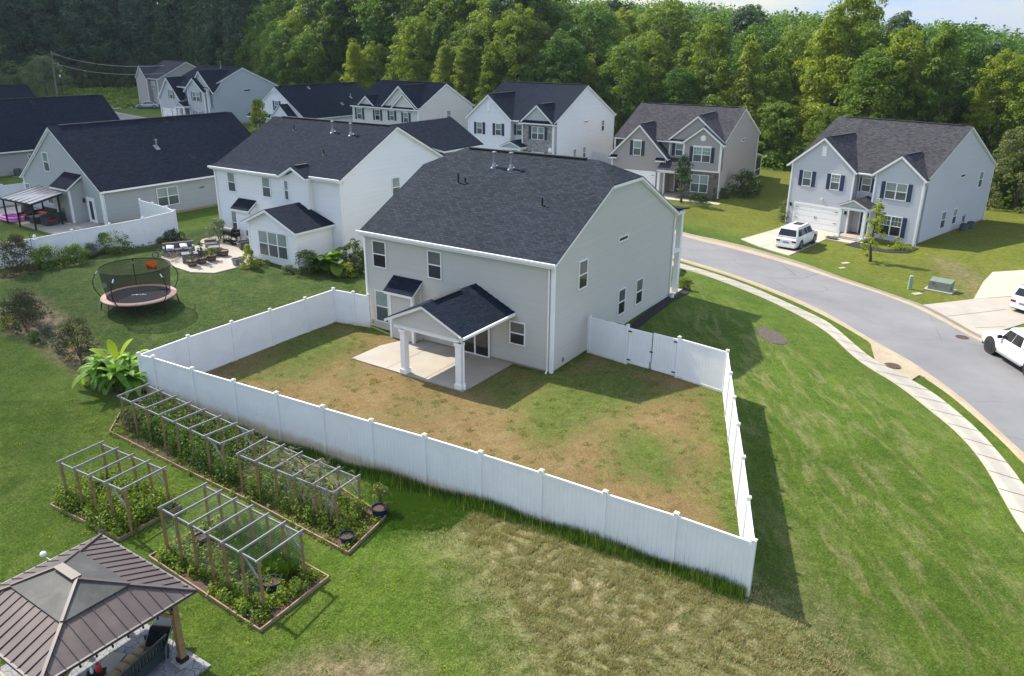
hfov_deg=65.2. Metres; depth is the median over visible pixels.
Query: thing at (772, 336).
mulch bed
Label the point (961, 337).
manhole cover
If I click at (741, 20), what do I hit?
broadleaf tree
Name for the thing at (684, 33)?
broadleaf tree
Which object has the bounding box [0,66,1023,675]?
ground
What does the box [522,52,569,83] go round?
broadleaf tree
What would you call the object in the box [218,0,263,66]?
broadleaf tree
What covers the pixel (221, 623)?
lawn grass
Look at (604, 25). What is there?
broadleaf tree
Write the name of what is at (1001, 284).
driveway
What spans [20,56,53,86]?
bushy tree
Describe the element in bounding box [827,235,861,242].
path
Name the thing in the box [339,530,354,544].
plant pot
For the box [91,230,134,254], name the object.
shrub
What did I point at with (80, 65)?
bushy tree
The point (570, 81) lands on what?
broadleaf tree
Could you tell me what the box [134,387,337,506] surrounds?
bed plants
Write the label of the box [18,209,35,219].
outdoor armchair
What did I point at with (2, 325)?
shrub
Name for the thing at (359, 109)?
window
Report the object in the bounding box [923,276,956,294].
transformer box
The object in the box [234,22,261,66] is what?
broadleaf tree
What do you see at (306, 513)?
bed plants
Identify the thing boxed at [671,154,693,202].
young tree
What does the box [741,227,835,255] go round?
driveway
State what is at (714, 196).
shrub
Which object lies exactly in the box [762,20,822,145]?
broadleaf tree
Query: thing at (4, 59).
broadleaf tree
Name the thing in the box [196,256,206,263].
barrel planter
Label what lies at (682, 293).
mulch bed
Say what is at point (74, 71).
bushy tree
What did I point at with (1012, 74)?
broadleaf tree
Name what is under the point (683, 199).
path
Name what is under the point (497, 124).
window
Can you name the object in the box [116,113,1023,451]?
road
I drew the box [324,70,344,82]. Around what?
broadleaf tree
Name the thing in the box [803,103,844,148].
broadleaf tree
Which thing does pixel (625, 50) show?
broadleaf tree
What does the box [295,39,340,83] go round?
broadleaf tree
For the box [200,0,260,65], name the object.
broadleaf tree
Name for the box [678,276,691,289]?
shrub
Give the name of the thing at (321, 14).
broadleaf tree
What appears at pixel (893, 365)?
drain cover
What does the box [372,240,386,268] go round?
window
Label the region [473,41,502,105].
young tree
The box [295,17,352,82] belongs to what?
broadleaf tree
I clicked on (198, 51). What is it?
broadleaf tree
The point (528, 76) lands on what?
broadleaf tree
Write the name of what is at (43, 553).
dome sensor
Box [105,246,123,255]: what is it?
shrub
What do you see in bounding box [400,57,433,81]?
broadleaf tree
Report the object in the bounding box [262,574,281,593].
plant pot
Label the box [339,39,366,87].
young tree
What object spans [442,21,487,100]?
broadleaf tree
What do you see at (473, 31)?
broadleaf tree
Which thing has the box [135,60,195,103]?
two storey house
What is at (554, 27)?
broadleaf tree
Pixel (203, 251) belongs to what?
storage ottoman
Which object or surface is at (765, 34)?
broadleaf tree
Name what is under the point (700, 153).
window
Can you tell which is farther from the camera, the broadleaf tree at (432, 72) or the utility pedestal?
the broadleaf tree at (432, 72)
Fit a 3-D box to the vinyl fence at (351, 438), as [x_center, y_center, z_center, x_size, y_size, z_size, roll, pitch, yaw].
[-5.215,4.375,30.899,29.086,2.777,0.390,13,24,29]
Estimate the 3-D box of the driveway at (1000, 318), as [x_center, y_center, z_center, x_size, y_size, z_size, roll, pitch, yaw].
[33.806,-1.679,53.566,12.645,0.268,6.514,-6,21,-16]
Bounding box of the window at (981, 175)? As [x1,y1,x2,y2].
[977,171,984,187]
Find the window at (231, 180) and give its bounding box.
[226,172,236,191]
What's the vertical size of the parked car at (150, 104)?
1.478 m
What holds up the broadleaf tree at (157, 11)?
on the ground at (808, 386)
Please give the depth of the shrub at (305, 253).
53.47 m
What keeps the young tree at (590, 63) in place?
on the ground at (808, 386)
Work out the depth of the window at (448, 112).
110.31 m
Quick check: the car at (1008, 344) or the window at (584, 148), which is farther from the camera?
the window at (584, 148)
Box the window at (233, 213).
[231,210,237,228]
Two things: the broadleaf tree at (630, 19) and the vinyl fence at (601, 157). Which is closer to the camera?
the vinyl fence at (601, 157)
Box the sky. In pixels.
[157,0,1023,35]
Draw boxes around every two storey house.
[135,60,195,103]
[157,61,278,123]
[207,116,483,269]
[350,80,474,129]
[355,147,689,389]
[465,81,616,159]
[608,103,764,198]
[785,116,997,245]
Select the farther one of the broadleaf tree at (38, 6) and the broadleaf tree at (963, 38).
the broadleaf tree at (38, 6)
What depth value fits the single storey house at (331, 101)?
124.64 m
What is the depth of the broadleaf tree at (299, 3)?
167.13 m
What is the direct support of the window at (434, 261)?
in the two storey house at (532, 260)
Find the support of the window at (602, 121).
in the two storey house at (568, 119)
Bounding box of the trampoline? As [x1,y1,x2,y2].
[92,257,180,318]
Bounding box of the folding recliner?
[144,613,180,664]
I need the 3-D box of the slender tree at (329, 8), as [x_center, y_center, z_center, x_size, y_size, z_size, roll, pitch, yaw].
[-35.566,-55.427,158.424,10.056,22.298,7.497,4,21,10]
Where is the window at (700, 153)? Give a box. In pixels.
[692,145,711,162]
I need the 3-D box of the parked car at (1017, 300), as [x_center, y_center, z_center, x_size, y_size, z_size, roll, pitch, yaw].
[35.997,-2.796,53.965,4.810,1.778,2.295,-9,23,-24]
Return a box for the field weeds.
[27,84,140,107]
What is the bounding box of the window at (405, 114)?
[403,111,408,122]
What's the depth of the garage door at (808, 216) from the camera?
77.79 m
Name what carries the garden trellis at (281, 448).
on the raised bed at (143, 445)
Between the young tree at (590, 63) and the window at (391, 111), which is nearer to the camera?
the window at (391, 111)
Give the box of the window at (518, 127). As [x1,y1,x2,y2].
[516,124,521,134]
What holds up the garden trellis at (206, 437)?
on the ground at (808, 386)
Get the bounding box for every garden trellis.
[56,440,171,535]
[117,383,256,481]
[157,482,305,608]
[236,437,361,528]
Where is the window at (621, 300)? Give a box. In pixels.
[617,286,625,315]
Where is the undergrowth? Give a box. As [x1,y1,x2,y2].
[1,77,1023,213]
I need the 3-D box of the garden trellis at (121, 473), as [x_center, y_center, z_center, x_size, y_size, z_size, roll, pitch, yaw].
[-14.672,5.547,29.642,3.957,2.023,1.914,12,24,28]
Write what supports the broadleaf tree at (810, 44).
on the ground at (808, 386)
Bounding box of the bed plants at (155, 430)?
[119,386,263,487]
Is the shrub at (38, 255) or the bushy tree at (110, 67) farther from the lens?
the bushy tree at (110, 67)
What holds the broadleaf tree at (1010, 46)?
on the ground at (808, 386)
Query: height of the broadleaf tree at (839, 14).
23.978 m
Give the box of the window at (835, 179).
[829,174,840,190]
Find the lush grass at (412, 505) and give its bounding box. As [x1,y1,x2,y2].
[290,453,513,559]
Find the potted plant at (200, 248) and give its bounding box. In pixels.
[197,242,205,258]
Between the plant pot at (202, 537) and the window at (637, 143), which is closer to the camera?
the plant pot at (202, 537)
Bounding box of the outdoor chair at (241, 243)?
[238,237,248,249]
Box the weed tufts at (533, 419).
[216,322,739,560]
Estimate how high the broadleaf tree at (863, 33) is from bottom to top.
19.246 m
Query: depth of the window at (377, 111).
110.11 m
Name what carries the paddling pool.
on the patio at (66, 226)
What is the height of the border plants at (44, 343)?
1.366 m
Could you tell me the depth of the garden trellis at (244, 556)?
25.78 m
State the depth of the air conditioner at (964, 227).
76.54 m
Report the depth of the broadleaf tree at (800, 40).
115.91 m
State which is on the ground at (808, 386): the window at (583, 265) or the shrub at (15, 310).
the shrub at (15, 310)
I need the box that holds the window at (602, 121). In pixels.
[601,120,604,130]
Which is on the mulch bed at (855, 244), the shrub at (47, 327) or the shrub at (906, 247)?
the shrub at (906, 247)
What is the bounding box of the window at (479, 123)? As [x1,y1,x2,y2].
[476,121,482,133]
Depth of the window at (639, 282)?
47.37 m
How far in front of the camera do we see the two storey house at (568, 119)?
96.70 m
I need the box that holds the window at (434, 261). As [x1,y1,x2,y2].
[427,250,441,279]
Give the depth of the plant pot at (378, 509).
28.60 m
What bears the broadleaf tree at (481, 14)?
on the ground at (808, 386)
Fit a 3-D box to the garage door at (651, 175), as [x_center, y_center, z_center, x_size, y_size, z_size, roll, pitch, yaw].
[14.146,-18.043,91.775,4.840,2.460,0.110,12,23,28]
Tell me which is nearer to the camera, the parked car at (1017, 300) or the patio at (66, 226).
the parked car at (1017, 300)
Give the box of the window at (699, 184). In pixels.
[690,174,708,192]
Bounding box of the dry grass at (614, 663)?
[411,503,897,675]
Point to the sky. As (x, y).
(1010, 13)
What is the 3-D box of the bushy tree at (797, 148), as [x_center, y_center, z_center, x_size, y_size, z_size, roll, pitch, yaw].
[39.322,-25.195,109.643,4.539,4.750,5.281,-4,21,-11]
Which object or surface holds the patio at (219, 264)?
on the ground at (808, 386)
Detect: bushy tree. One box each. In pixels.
[13,62,36,84]
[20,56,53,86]
[53,72,68,85]
[59,64,83,87]
[74,58,103,86]
[99,59,126,86]
[104,52,136,86]
[116,56,146,87]
[253,61,278,80]
[364,81,375,90]
[622,99,655,125]
[699,94,727,105]
[751,100,802,167]
[778,136,808,169]
[986,125,1023,210]
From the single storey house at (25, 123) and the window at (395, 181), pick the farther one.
the single storey house at (25, 123)
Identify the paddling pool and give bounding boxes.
[0,212,25,221]
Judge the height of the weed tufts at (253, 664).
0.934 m
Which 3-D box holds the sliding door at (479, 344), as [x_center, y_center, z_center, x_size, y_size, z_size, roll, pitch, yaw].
[-1.946,-0.070,42.141,1.840,2.140,0.110,13,24,31]
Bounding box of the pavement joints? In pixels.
[684,266,1023,511]
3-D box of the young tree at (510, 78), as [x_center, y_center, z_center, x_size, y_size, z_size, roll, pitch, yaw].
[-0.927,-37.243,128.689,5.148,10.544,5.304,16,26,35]
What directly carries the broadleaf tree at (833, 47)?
on the ground at (808, 386)
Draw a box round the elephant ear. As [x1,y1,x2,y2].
[304,247,348,277]
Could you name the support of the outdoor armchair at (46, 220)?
on the patio at (66, 226)
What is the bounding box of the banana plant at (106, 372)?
[72,338,150,397]
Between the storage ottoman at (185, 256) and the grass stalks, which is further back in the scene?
the storage ottoman at (185, 256)
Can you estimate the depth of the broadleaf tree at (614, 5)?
162.37 m
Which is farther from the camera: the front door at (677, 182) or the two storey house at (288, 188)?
the front door at (677, 182)
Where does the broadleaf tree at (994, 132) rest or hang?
on the ground at (808, 386)
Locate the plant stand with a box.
[86,662,106,675]
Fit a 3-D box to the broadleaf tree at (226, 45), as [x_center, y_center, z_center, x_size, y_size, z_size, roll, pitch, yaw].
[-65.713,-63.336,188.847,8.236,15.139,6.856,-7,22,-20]
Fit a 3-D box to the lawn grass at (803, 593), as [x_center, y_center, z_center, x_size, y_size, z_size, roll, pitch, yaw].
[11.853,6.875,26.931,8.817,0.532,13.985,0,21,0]
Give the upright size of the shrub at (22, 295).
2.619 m
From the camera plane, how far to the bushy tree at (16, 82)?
228.26 m
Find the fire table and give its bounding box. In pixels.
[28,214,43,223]
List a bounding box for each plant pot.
[195,532,206,545]
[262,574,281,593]
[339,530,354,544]
[371,502,387,517]
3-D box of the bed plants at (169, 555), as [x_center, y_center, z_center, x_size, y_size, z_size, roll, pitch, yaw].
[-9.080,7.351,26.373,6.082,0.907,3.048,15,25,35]
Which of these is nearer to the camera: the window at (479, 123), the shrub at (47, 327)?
the shrub at (47, 327)
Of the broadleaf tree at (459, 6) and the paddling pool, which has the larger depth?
the broadleaf tree at (459, 6)
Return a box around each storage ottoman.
[181,251,197,262]
[196,248,207,255]
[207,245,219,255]
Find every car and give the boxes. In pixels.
[135,101,160,108]
[775,221,817,249]
[981,328,1023,374]
[1010,284,1023,310]
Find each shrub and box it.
[0,233,37,274]
[0,287,48,331]
[0,296,37,317]
[0,315,17,329]
[11,321,22,334]
[26,244,70,269]
[26,330,40,343]
[35,321,56,335]
[48,339,60,350]
[51,314,100,362]
[53,243,90,267]
[68,326,83,348]
[84,242,102,255]
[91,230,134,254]
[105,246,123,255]
[155,228,189,241]
[205,218,234,241]
[237,244,258,269]
[252,259,270,268]
[280,264,293,274]
[292,249,322,274]
[340,238,364,276]
[342,262,357,277]
[372,482,392,507]
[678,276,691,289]
[679,268,686,278]
[688,191,700,200]
[698,194,707,202]
[710,188,716,200]
[719,187,731,197]
[728,168,763,199]
[776,199,789,220]
[887,236,899,245]
[891,242,913,251]
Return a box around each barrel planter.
[186,259,196,266]
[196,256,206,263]
[206,254,216,260]
[218,249,228,256]
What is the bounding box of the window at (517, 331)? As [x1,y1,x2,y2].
[509,320,525,346]
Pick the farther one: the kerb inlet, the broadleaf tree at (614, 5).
the broadleaf tree at (614, 5)
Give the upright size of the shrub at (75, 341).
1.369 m
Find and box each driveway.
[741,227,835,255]
[925,297,1023,335]
[974,270,1023,298]
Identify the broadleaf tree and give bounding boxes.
[0,44,24,84]
[0,46,20,82]
[14,0,78,82]
[17,1,66,78]
[29,0,90,81]
[33,6,81,80]
[53,0,109,76]
[87,43,113,86]
[138,0,179,60]
[179,20,205,63]
[192,26,223,66]
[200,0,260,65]
[200,13,230,65]
[215,36,246,67]
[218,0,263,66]
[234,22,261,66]
[234,28,258,71]
[239,2,280,64]
[247,0,317,57]
[247,16,300,82]
[249,34,271,71]
[250,39,272,72]
[255,23,305,85]
[263,0,304,33]
[267,53,285,83]
[272,0,318,30]
[275,28,334,84]
[277,7,312,80]
[290,0,342,45]
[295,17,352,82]
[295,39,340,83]
[298,0,356,74]
[314,0,367,75]
[314,0,403,82]
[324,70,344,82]
[338,3,391,42]
[348,0,451,81]
[354,0,407,80]
[354,41,393,87]
[382,0,469,77]
[382,12,442,81]
[388,42,429,79]
[391,0,464,32]
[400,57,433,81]
[414,0,481,84]
[427,68,452,85]
[434,0,502,84]
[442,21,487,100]
[449,0,491,93]
[449,8,528,106]
[456,0,558,81]
[479,0,553,78]
[481,3,551,92]
[519,66,542,81]
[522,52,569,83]
[525,0,592,69]
[530,20,593,81]
[532,28,588,84]
[538,37,582,83]
[565,3,625,118]
[568,3,608,96]
[573,0,630,108]
[592,35,660,141]
[601,0,634,90]
[607,7,643,125]
[617,31,675,123]
[626,0,705,100]
[640,1,693,99]
[648,6,694,96]
[656,64,704,104]
[665,17,719,97]
[671,20,734,104]
[678,11,742,105]
[711,21,788,119]
[724,4,767,103]
[729,4,779,104]
[753,24,822,140]
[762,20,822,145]
[785,21,864,142]
[789,27,842,136]
[795,0,889,143]
[798,11,877,86]
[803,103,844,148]
[827,28,888,118]
[828,30,905,123]
[836,43,923,120]
[860,25,944,122]
[870,23,946,122]
[877,10,921,37]
[882,27,912,111]
[901,116,914,120]
[905,28,972,123]
[906,23,1000,148]
[919,30,953,118]
[945,41,1008,149]
[957,48,1023,172]
[961,50,1023,159]
[962,38,1023,146]
[990,45,1023,148]
[993,67,1023,174]
[996,82,1023,192]
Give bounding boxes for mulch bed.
[630,296,675,328]
[676,283,690,299]
[755,327,787,344]
[845,242,918,253]
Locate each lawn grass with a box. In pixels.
[0,399,534,675]
[750,448,1023,675]
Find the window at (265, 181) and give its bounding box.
[261,176,271,197]
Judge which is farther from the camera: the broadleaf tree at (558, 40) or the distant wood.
the distant wood
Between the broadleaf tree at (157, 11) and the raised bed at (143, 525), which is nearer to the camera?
the raised bed at (143, 525)
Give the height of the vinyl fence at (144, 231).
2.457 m
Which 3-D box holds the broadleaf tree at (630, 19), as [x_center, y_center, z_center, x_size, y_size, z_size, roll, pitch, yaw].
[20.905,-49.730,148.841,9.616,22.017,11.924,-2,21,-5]
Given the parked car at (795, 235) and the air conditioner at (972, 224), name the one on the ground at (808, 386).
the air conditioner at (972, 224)
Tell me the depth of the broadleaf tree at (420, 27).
143.22 m
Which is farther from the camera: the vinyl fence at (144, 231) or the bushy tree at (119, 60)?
the bushy tree at (119, 60)
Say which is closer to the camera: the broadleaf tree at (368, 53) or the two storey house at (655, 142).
the two storey house at (655, 142)
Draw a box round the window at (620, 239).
[618,234,628,242]
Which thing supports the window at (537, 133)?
in the two storey house at (568, 119)
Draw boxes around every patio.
[0,205,102,234]
[161,235,254,273]
[351,340,512,391]
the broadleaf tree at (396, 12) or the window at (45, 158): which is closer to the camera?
the window at (45, 158)
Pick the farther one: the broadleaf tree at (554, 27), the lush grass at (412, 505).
the broadleaf tree at (554, 27)
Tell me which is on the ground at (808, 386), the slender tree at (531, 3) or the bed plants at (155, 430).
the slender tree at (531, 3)
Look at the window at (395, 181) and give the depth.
59.72 m
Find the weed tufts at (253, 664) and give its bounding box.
[8,399,520,675]
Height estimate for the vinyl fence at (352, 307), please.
2.264 m
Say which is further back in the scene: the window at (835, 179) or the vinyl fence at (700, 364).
the window at (835, 179)
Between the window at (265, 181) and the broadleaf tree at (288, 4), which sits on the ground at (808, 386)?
the broadleaf tree at (288, 4)
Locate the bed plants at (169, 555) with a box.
[155,510,325,627]
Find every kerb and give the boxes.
[115,112,981,341]
[673,258,1023,462]
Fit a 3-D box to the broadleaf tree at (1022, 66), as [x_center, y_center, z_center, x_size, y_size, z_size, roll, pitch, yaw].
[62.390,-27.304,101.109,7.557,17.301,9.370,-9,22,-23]
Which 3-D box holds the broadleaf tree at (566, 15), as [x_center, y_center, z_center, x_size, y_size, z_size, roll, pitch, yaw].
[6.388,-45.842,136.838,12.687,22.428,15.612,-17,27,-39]
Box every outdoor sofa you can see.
[35,206,56,213]
[49,211,66,221]
[106,634,169,675]
[162,240,194,256]
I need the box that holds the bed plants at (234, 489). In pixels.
[109,396,387,551]
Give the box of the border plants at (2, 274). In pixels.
[0,235,185,278]
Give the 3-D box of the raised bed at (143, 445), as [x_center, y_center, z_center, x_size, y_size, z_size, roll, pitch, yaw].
[-11.018,5.054,32.472,16.114,0.522,3.399,15,25,33]
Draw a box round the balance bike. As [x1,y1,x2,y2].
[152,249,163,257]
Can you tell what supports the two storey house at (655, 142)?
on the ground at (808, 386)
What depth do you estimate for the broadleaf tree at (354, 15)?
162.43 m
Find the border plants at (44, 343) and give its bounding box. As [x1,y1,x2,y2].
[0,297,93,376]
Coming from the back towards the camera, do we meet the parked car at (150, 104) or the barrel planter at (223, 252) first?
the parked car at (150, 104)
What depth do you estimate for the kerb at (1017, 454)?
43.81 m
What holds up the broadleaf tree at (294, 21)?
on the ground at (808, 386)
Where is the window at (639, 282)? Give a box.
[634,277,643,305]
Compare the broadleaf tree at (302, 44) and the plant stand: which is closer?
the plant stand
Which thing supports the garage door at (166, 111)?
in the two storey house at (235, 91)
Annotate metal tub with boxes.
[231,257,239,264]
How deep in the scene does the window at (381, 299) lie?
45.38 m
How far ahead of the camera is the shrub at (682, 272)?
55.95 m
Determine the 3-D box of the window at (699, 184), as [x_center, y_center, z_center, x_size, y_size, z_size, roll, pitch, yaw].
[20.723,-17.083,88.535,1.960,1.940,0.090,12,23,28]
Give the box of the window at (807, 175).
[802,170,812,186]
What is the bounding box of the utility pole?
[47,51,164,95]
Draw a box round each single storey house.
[0,84,35,98]
[0,94,119,176]
[19,111,250,224]
[246,82,365,125]
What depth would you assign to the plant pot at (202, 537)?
27.74 m
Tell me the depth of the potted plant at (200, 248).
54.86 m
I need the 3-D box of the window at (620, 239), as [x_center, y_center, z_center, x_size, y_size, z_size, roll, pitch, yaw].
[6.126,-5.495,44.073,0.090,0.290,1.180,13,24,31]
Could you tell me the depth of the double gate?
39.91 m
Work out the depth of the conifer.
114.99 m
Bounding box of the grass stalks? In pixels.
[141,382,746,600]
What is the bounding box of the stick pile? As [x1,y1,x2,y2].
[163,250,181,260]
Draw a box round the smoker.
[230,228,240,244]
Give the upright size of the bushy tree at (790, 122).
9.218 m
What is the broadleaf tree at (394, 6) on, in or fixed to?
on the ground at (808, 386)
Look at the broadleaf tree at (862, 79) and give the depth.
97.98 m
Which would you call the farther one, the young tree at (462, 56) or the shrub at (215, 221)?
the young tree at (462, 56)
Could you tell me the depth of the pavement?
38.30 m
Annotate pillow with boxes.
[166,245,173,248]
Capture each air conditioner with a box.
[12,168,21,176]
[959,223,968,230]
[967,221,975,228]
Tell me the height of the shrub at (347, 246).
2.666 m
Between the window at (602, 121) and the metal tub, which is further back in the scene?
the window at (602, 121)
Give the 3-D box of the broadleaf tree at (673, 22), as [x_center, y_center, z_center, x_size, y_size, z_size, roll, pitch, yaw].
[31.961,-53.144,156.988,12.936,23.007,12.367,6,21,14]
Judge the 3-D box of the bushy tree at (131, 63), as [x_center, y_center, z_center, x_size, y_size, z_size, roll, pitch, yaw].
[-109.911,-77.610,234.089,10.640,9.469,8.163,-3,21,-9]
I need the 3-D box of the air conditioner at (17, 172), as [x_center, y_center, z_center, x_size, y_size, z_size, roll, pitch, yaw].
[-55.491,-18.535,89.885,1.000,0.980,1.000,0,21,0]
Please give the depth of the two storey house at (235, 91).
132.38 m
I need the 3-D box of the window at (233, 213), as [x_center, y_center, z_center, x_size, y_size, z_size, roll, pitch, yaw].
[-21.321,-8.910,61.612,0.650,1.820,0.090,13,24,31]
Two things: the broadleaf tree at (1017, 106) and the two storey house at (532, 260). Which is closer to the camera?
the two storey house at (532, 260)
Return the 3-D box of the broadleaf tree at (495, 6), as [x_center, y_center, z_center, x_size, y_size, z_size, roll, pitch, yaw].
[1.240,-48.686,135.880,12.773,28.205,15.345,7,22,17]
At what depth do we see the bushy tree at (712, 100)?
116.13 m
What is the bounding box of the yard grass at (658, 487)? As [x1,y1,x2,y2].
[208,324,737,533]
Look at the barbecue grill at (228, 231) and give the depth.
59.69 m
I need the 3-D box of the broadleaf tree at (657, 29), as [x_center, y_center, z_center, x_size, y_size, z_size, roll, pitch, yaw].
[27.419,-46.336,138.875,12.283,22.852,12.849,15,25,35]
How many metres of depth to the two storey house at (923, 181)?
75.09 m
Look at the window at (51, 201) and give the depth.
68.53 m
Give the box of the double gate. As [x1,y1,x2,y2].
[627,328,677,375]
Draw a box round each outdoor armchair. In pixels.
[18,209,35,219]
[40,214,58,225]
[204,236,219,247]
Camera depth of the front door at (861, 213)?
75.55 m
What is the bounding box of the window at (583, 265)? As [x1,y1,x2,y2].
[577,258,588,290]
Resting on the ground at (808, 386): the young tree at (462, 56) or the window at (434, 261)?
the young tree at (462, 56)
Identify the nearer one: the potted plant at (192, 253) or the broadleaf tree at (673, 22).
the potted plant at (192, 253)
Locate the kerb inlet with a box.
[860,333,931,379]
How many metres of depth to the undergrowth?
109.23 m
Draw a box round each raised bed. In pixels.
[50,477,180,540]
[109,404,385,554]
[148,515,329,632]
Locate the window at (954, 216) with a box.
[951,208,957,224]
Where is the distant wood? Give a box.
[564,0,1023,66]
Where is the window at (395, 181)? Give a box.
[391,176,399,195]
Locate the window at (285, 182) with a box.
[283,180,289,200]
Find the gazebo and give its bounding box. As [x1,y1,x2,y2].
[0,533,196,675]
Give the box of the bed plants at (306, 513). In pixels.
[243,440,366,537]
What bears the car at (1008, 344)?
on the road
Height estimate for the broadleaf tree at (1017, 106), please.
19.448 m
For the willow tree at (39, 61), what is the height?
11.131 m
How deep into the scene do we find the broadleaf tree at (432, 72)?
140.35 m
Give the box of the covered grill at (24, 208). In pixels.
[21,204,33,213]
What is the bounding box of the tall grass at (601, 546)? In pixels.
[135,389,747,610]
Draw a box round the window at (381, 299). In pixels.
[375,289,389,323]
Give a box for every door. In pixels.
[86,197,98,222]
[162,107,172,115]
[172,109,180,115]
[462,329,489,357]
[625,169,655,186]
[673,174,680,191]
[792,201,838,231]
[857,212,868,233]
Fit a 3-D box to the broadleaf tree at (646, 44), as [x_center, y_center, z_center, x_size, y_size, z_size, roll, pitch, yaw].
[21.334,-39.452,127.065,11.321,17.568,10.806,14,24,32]
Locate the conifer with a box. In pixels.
[248,99,269,133]
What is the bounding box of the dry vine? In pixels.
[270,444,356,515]
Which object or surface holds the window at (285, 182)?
in the two storey house at (288, 188)
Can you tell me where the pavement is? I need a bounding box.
[672,261,1023,531]
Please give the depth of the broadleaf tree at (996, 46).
105.50 m
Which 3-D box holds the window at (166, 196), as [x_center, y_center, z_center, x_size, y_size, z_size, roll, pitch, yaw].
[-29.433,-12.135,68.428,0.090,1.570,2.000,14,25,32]
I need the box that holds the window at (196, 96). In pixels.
[192,91,199,101]
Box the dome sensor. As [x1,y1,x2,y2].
[40,551,49,559]
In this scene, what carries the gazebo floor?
on the ground at (808, 386)
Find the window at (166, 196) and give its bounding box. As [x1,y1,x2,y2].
[156,185,179,205]
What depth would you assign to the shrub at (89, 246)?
56.14 m
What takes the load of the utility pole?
on the ground at (808, 386)
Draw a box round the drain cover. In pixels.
[884,363,900,368]
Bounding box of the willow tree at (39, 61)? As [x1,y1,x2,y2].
[15,55,76,95]
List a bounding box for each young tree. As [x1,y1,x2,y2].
[284,52,300,84]
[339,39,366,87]
[352,40,375,81]
[430,39,461,88]
[449,38,480,107]
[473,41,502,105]
[503,72,512,81]
[579,53,600,93]
[583,56,606,102]
[664,40,703,103]
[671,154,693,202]
[724,33,778,156]
[757,65,794,164]
[858,199,886,261]
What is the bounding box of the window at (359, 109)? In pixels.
[356,107,361,118]
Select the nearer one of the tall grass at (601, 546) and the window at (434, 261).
the tall grass at (601, 546)
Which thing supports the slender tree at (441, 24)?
on the ground at (808, 386)
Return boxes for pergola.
[0,184,63,229]
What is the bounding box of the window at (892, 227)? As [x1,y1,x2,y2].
[879,215,902,236]
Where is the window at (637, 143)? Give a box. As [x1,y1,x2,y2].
[633,139,641,155]
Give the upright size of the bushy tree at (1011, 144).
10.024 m
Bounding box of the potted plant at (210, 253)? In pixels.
[204,245,216,257]
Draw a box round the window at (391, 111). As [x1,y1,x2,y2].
[389,110,393,120]
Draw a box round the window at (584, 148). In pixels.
[582,146,585,156]
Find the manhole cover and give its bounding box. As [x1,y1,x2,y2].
[955,335,968,338]
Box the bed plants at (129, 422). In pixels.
[113,394,156,441]
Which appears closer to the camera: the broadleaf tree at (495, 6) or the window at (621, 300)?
the window at (621, 300)
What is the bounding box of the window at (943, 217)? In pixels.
[939,211,946,228]
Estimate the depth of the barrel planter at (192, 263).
54.30 m
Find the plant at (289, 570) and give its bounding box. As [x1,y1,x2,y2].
[211,511,307,580]
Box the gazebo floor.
[0,624,210,675]
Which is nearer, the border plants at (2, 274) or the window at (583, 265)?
the window at (583, 265)
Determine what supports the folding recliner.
on the gazebo floor
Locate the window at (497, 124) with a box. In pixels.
[495,122,501,135]
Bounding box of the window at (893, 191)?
[884,182,908,201]
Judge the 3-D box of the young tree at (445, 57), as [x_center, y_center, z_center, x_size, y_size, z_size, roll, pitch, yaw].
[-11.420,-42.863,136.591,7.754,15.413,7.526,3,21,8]
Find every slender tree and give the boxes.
[312,0,354,82]
[427,13,453,81]
[476,26,506,98]
[506,0,544,81]
[912,21,968,122]
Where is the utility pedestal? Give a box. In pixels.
[907,275,913,289]
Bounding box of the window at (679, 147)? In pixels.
[675,143,683,155]
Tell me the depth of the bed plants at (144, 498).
29.44 m
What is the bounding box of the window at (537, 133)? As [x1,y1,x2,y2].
[531,126,544,139]
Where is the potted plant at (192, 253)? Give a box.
[188,249,194,260]
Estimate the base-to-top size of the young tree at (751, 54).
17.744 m
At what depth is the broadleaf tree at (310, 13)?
160.24 m
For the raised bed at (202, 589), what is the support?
on the ground at (808, 386)
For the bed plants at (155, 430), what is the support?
in the raised bed at (143, 445)
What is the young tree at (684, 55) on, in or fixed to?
on the ground at (808, 386)
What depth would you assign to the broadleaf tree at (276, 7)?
180.47 m
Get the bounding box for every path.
[664,196,720,204]
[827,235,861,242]
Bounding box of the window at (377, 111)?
[374,108,379,119]
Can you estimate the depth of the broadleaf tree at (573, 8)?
139.44 m
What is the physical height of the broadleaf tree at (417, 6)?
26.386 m
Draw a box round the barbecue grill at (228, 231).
[220,227,239,244]
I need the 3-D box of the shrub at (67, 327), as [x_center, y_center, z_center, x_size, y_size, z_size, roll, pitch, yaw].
[-22.136,-0.035,41.017,2.008,2.549,2.308,7,22,18]
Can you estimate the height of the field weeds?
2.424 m
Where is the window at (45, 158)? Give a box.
[41,152,50,171]
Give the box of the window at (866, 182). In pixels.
[860,177,871,192]
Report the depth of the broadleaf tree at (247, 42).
181.47 m
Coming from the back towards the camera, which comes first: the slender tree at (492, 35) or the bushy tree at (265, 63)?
the bushy tree at (265, 63)
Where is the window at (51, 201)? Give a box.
[48,198,54,204]
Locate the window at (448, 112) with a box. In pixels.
[446,110,450,117]
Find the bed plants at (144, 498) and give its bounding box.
[51,464,179,537]
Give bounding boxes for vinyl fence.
[0,182,24,206]
[0,209,179,268]
[136,351,757,597]
[138,198,172,217]
[141,287,335,372]
[334,290,370,327]
[587,314,725,391]
[593,150,611,163]
[722,349,754,540]

